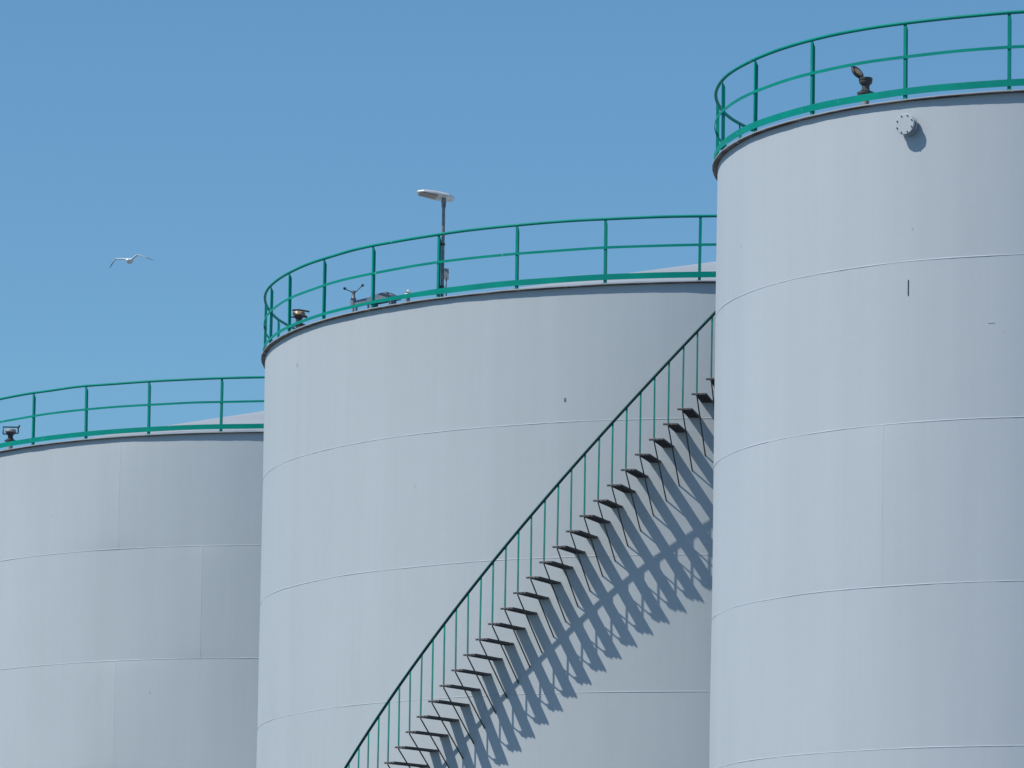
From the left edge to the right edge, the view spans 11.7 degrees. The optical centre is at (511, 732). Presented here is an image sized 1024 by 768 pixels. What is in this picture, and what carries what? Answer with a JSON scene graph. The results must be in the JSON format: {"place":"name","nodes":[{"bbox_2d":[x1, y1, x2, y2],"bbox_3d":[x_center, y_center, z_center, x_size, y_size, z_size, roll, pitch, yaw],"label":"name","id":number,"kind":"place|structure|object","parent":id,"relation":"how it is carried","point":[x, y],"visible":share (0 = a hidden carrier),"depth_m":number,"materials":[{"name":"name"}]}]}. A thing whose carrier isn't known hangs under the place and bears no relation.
{"place":"outdoors","nodes":[
{"label":"outdoors","id":0,"kind":"place"},
{"bbox_2d":[110,254,151,266],"bbox_3d":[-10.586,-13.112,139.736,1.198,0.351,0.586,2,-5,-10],"label":"gull","id":1,"kind":"object","parent":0,"point":[129,260],"visible":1,"depth_m":139.60,"materials":[{"name":"white"}]},
{"bbox_2d":[0,0,1023,449],"label":"sky","id":2,"kind":"structure","parent":0,"point":[233,147],"materials":[{"name":"blue"}]},
{"label":"pavement","id":3,"kind":"structure","parent":0,"visible":0},
{"bbox_2d":[0,376,264,767],"bbox_3d":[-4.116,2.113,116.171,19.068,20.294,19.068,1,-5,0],"label":"storage tank","id":4,"kind":"object","parent":3,"relation":"on","point":[130,572],"visible":0.39,"depth_m":108.43,"materials":[{"name":"white metal"}]},
{"bbox_2d":[256,214,716,767],"bbox_3d":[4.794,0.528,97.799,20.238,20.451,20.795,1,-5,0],"label":"storage tank","id":5,"kind":"object","parent":3,"relation":"on","point":[486,528],"visible":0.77,"depth_m":90.13,"materials":[{"name":"white metal"}]},
{"bbox_2d":[343,284,363,311],"bbox_3d":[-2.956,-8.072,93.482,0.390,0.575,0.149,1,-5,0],"label":"wind sensor","id":6,"kind":"object","parent":5,"relation":"on","point":[352,300],"visible":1,"depth_m":93.46,"materials":[{"name":"metal"}]},
{"bbox_2d":[416,190,453,296],"bbox_3d":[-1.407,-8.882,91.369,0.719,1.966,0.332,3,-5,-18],"label":"flood lamp","id":7,"kind":"object","parent":5,"relation":"on","point":[443,197],"visible":1,"depth_m":91.38,"materials":[{"name":"metal"}]},
{"bbox_2d":[709,10,1023,767],"bbox_3d":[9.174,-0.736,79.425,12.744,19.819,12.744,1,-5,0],"label":"storage tank","id":8,"kind":"object","parent":3,"relation":"on","point":[868,556],"visible":1,"depth_m":75.13,"materials":[{"name":"white metal"}]}
]}

